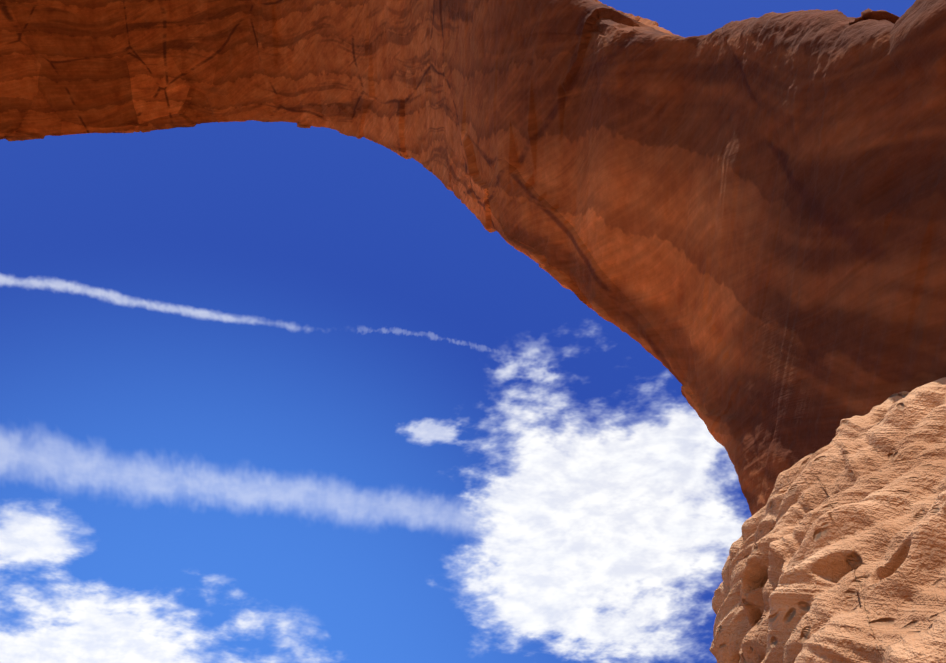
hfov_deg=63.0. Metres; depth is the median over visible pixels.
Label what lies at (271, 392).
sky
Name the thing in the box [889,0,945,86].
rim bulge
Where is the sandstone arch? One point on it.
(736, 230)
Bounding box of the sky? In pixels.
[0,0,915,662]
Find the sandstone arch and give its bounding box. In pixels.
[0,0,945,515]
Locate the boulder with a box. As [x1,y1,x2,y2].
[709,377,945,662]
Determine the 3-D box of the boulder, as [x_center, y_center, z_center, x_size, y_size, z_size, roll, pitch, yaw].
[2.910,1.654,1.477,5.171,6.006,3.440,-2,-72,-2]

